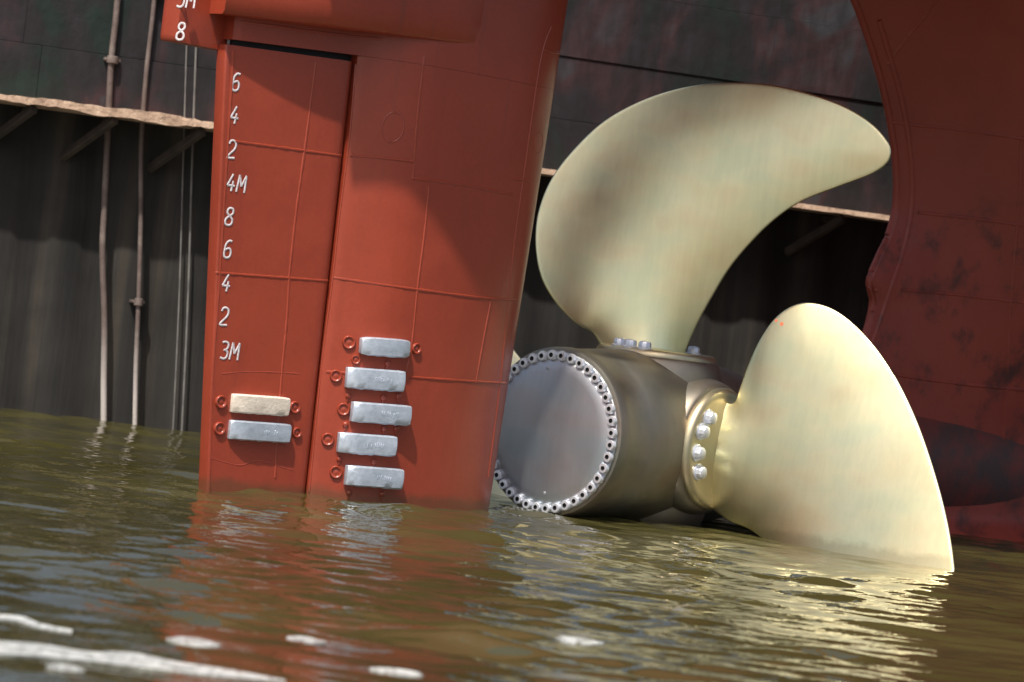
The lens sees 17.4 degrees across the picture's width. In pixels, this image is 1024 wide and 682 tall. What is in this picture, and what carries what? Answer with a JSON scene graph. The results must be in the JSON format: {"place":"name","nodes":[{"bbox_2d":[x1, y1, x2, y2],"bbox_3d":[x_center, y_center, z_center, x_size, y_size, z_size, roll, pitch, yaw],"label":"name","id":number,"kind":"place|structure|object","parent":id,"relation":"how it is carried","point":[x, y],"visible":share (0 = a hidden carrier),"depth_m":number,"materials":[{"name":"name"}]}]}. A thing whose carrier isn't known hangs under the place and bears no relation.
{"place":"outdoors","nodes":[
{"label":"outdoors","id":0,"kind":"place"},
{"bbox_2d":[0,408,1023,681],"bbox_3d":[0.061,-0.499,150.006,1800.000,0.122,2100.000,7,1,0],"label":"water","id":1,"kind":"structure","parent":0,"point":[118,538],"depth_m":15.95,"materials":[{"name":"brown liquid"}]},
{"bbox_2d":[0,614,603,681],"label":"foam","id":2,"kind":"object","parent":1,"relation":"on","point":[125,658],"visible":1,"depth_m":11.41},
{"bbox_2d":[0,0,892,432],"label":"quay wall","id":3,"kind":"structure","parent":1,"relation":"in","point":[58,118],"depth_m":26.80,"materials":[{"name":"metal"}]},
{"bbox_2d":[99,0,120,420],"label":"pipe","id":4,"kind":"object","parent":3,"relation":"attached to","point":[111,59],"visible":0.91,"depth_m":26.45,"materials":[{"name":"grey metal"}]},
{"bbox_2d":[129,0,156,424],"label":"pipe","id":5,"kind":"object","parent":3,"relation":"attached to","point":[138,301],"visible":0.93,"depth_m":26.56,"materials":[{"name":"grey metal"}]},
{"bbox_2d":[172,45,186,429],"bbox_3d":[-2.635,-1.246,26.701,0.392,4.452,0.014,7,1,-19],"label":"cable","id":6,"kind":"object","parent":3,"relation":"attached to","point":[180,244],"visible":0.78,"depth_m":26.72,"materials":[{"name":"grey metal"}]},
{"bbox_2d":[181,47,196,430],"bbox_3d":[-2.564,-1.247,26.724,0.391,4.457,0.018,7,1,-19],"label":"cable","id":7,"kind":"object","parent":3,"relation":"attached to","point":[189,251],"visible":0.69,"depth_m":26.74,"materials":[{"name":"grey metal"}]},
{"bbox_2d":[160,0,1023,569],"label":"ship","id":8,"kind":"object","parent":1,"relation":"on","point":[376,170],"visible":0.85,"depth_m":21.90,"materials":[{"name":"red paint"}]}
]}

